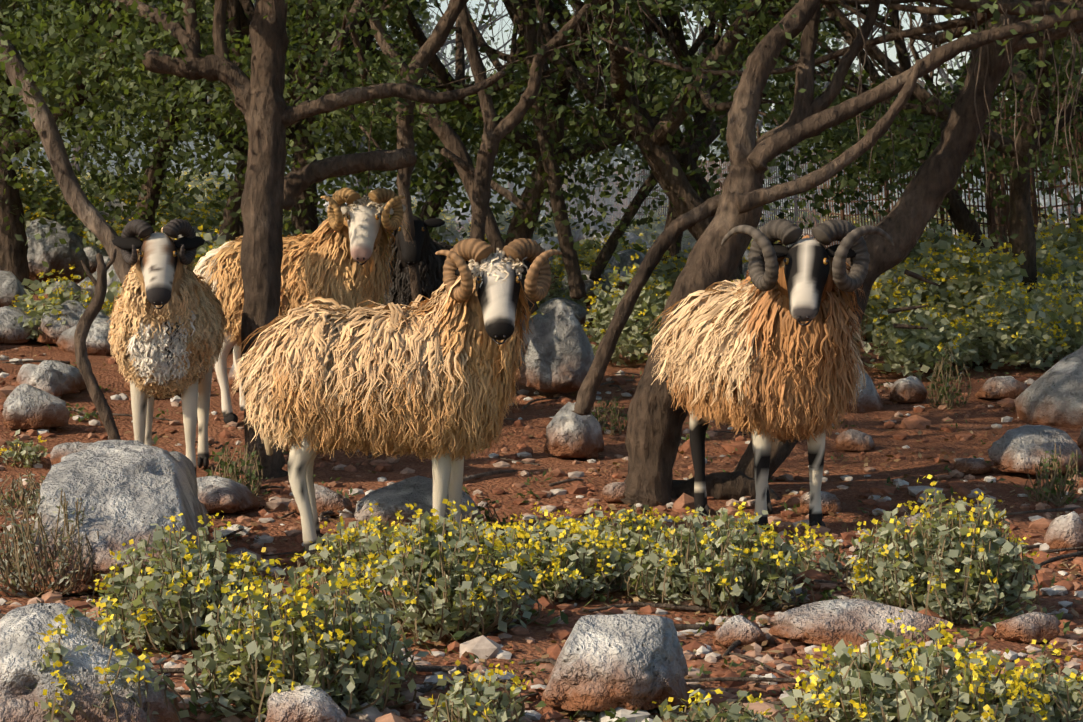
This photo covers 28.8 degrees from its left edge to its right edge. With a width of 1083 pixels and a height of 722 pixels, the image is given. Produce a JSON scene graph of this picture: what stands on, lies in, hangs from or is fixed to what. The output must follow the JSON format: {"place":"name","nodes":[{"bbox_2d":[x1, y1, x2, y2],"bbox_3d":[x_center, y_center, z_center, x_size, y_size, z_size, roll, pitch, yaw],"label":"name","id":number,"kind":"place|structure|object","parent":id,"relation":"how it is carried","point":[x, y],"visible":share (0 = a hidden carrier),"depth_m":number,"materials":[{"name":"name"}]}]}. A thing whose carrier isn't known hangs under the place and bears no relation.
{"place":"outdoors","nodes":[
{"label":"outdoors","id":0,"kind":"place"},
{"bbox_2d":[435,238,561,301],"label":"ram's horns","id":1,"kind":"object","parent":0,"point":[459,254],"visible":1,"depth_m":6.49},
{"bbox_2d":[0,206,1082,721],"bbox_3d":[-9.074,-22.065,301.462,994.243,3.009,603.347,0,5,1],"label":"terrain","id":2,"kind":"structure","parent":0,"point":[110,378],"depth_m":8.52,"materials":[{"name":"soil"}]},
{"bbox_2d":[0,32,131,286],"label":"snag tree","id":3,"kind":"object","parent":2,"relation":"on","point":[87,212],"visible":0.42,"depth_m":8.57,"materials":[{"name":"brown plant"}]},
{"bbox_2d":[112,233,212,477],"bbox_3d":[-1.453,-0.022,8.131,0.411,0.957,0.975,0,5,1],"label":"sheep","id":4,"kind":"object","parent":2,"relation":"on","point":[158,261],"visible":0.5,"depth_m":7.99},
{"bbox_2d":[139,252,176,308],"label":"sheep eyes","id":5,"kind":"object","parent":4,"relation":"attached to","point":[162,306],"visible":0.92,"depth_m":7.66},
{"bbox_2d":[120,219,196,264],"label":"ram's horns","id":6,"kind":"object","parent":4,"relation":"attached to","point":[174,228],"visible":0.94,"depth_m":7.74},
{"bbox_2d":[130,251,199,358],"bbox_3d":[-1.458,-0.198,8.160,0.376,0.572,0.807,0,5,1],"label":"sheep undercoat","id":7,"kind":"object","parent":4,"relation":"attached to","point":[177,279],"visible":0.19,"depth_m":7.80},
{"bbox_2d":[107,227,228,399],"bbox_3d":[-1.465,-0.197,8.198,0.468,0.664,0.836,0,5,1],"label":"sheep's fleece","id":8,"kind":"object","parent":4,"relation":"attached to","point":[192,321],"visible":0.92,"depth_m":7.88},
{"bbox_2d":[215,200,405,423],"bbox_3d":[-1.083,-0.219,9.468,0.983,1.010,0.403,2,5,24],"label":"sheep","id":9,"kind":"object","parent":2,"relation":"on","point":[364,225],"visible":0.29,"depth_m":9.22},
{"bbox_2d":[193,190,412,347],"bbox_3d":[-1.110,-0.404,9.509,1.045,0.741,0.634,0,5,1],"label":"sheep's fleece","id":10,"kind":"object","parent":9,"relation":"attached to","point":[315,265],"visible":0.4,"depth_m":9.30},
{"bbox_2d":[225,214,381,265],"bbox_3d":[-1.109,-0.404,9.494,0.810,0.602,0.472,0,5,1],"label":"sheep undercoat","id":11,"kind":"object","parent":9,"relation":"attached to","point":[344,231],"visible":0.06,"depth_m":9.28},
{"bbox_2d":[320,187,404,230],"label":"ram's horns","id":12,"kind":"object","parent":9,"relation":"attached to","point":[348,196],"visible":0.98,"depth_m":9.22},
{"bbox_2d":[347,215,378,264],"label":"sheep eyes","id":13,"kind":"object","parent":9,"relation":"attached to","point":[364,257],"visible":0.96,"depth_m":9.14},
{"bbox_2d":[262,257,550,553],"bbox_3d":[-0.441,0.143,6.680,0.936,0.960,0.389,1,5,15],"label":"sheep","id":14,"kind":"object","parent":2,"relation":"on","point":[498,300],"visible":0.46,"depth_m":6.61},
{"bbox_2d":[231,248,533,462],"bbox_3d":[-0.509,-0.021,6.703,0.972,0.676,0.610,0,5,1],"label":"sheep's fleece","id":15,"kind":"object","parent":14,"relation":"attached to","point":[427,378],"visible":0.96,"depth_m":6.53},
{"bbox_2d":[379,278,488,339],"bbox_3d":[-0.468,-0.031,6.705,0.791,0.574,0.363,0,5,1],"label":"sheep undercoat","id":16,"kind":"object","parent":14,"relation":"attached to","point":[473,302],"visible":0.1,"depth_m":6.54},
{"bbox_2d":[477,276,519,282],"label":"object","id":17,"kind":"object","parent":14,"relation":"attached to","point":[480,280],"visible":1,"depth_m":6.46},
{"bbox_2d":[477,277,520,344],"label":"sheep eyes","id":18,"kind":"object","parent":14,"relation":"attached to","point":[504,336],"visible":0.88,"depth_m":6.41},
{"bbox_2d":[390,215,444,264],"bbox_3d":[-0.569,-0.276,10.321,0.412,0.883,0.921,0,5,1],"label":"sheep","id":19,"kind":"object","parent":2,"relation":"on","point":[411,252],"visible":0.19,"depth_m":9.89},
{"bbox_2d":[381,229,453,307],"bbox_3d":[-0.554,-0.420,10.411,0.496,0.585,0.800,0,5,1],"label":"black sheep's fleece","id":20,"kind":"object","parent":19,"relation":"attached to","point":[401,285],"visible":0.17,"depth_m":10.06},
{"bbox_2d":[393,228,441,300],"bbox_3d":[-0.560,-0.443,10.355,0.378,0.524,0.750,0,5,1],"label":"sheep undercoat","id":21,"kind":"object","parent":19,"relation":"attached to","point":[425,250],"visible":0.19,"depth_m":10.03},
{"bbox_2d":[0,0,1082,506],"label":"tree","id":22,"kind":"object","parent":2,"relation":"on","point":[656,418],"depth_m":8.25,"materials":[{"name":"plant"}]},
{"bbox_2d":[0,161,1082,721],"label":"bushes","id":23,"kind":"object","parent":2,"relation":"on","point":[1000,347],"visible":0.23,"depth_m":5.64,"materials":[{"name":"green plant"}]},
{"bbox_2d":[0,198,1082,721],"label":"boulder","id":24,"kind":"object","parent":2,"relation":"on","point":[128,490],"visible":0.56,"depth_m":6.19,"materials":[{"name":"grey stone"}]},
{"bbox_2d":[0,0,1082,292],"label":"branches","id":25,"kind":"object","parent":2,"relation":"on","point":[656,146],"visible":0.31,"depth_m":13.87,"materials":[{"name":"plant"}]},
{"bbox_2d":[0,0,1082,349],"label":"tree leaves","id":26,"kind":"object","parent":25,"relation":"attached to","point":[382,132],"visible":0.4,"depth_m":13.28,"materials":[{"name":"green plant"}]},
{"bbox_2d":[0,319,1082,721],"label":"small stones","id":27,"kind":"object","parent":2,"relation":"on","point":[484,647],"visible":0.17,"depth_m":6.43,"materials":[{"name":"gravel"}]},
{"bbox_2d":[0,187,1082,428],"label":"boulder","id":28,"kind":"object","parent":2,"relation":"on","point":[1052,395],"depth_m":11.53,"materials":[{"name":"grey stone"}]},
{"bbox_2d":[0,345,1082,721],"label":"litter dry leaves","id":29,"kind":"object","parent":2,"relation":"on","point":[750,647],"visible":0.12,"depth_m":5.96,"materials":[{"name":"brown plant"}]},
{"bbox_2d":[0,360,1082,707],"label":"litter sticks","id":30,"kind":"object","parent":2,"relation":"on","point":[634,604],"visible":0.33,"depth_m":5.80,"materials":[{"name":"brown wood"}]},
{"bbox_2d":[11,0,1082,228],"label":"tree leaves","id":31,"kind":"object","parent":2,"relation":"on","point":[425,14],"depth_m":35.24,"materials":[{"name":"green plant"}]},
{"bbox_2d":[18,53,1082,217],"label":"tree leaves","id":32,"kind":"object","parent":2,"relation":"on","point":[628,156],"depth_m":77.05,"materials":[{"name":"green plant"}]},
{"bbox_2d":[195,434,1027,676],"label":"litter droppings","id":33,"kind":"object","parent":2,"relation":"on","point":[526,668],"visible":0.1,"depth_m":6.70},
{"bbox_2d":[689,238,856,535],"bbox_3d":[0.799,0.077,7.211,0.378,1.009,1.034,-2,5,-20],"label":"sheep","id":34,"kind":"object","parent":2,"relation":"on","point":[806,271],"visible":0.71,"depth_m":7.05},
{"bbox_2d":[642,235,869,443],"bbox_3d":[0.751,-0.089,7.317,0.735,0.693,0.951,0,5,1],"label":"sheep's fleece","id":35,"kind":"object","parent":34,"relation":"attached to","point":[743,353],"visible":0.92,"depth_m":6.97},
{"bbox_2d":[770,257,832,317],"bbox_3d":[0.780,-0.107,7.237,0.373,0.601,0.856,-2,5,-20],"label":"sheep undercoat","id":36,"kind":"object","parent":34,"relation":"attached to","point":[782,286],"visible":0.1,"depth_m":6.86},
{"bbox_2d":[784,258,827,325],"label":"sheep eyes","id":37,"kind":"object","parent":34,"relation":"attached to","point":[800,323],"visible":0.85,"depth_m":6.69},
{"bbox_2d":[784,258,827,264],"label":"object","id":38,"kind":"object","parent":34,"relation":"attached to","point":[787,261],"visible":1,"depth_m":6.76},
{"bbox_2d":[721,219,893,291],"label":"ram's horns","id":39,"kind":"object","parent":34,"relation":"attached to","point":[763,271],"visible":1,"depth_m":6.78},
{"bbox_2d":[545,70,1082,256],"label":"fence wires","id":40,"kind":"object","parent":2,"relation":"on","point":[988,224],"visible":0.08,"depth_m":22.72,"materials":[{"name":"grey metal"}]},
{"bbox_2d":[593,83,1037,253],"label":"fence posts","id":41,"kind":"object","parent":2,"relation":"on","point":[1034,208],"visible":0.04,"depth_m":17.96,"materials":[{"name":"wood"}]},
{"bbox_2d":[18,7,1082,221],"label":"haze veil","id":42,"kind":"object","parent":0,"point":[565,173],"depth_m":61.75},
{"bbox_2d":[24,0,1078,227],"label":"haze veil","id":43,"kind":"object","parent":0,"point":[619,145],"depth_m":39.71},
{"bbox_2d":[40,0,1082,205],"label":"sky","id":44,"kind":"structure","parent":0,"point":[892,53],"materials":[{"name":"white"}]}
]}

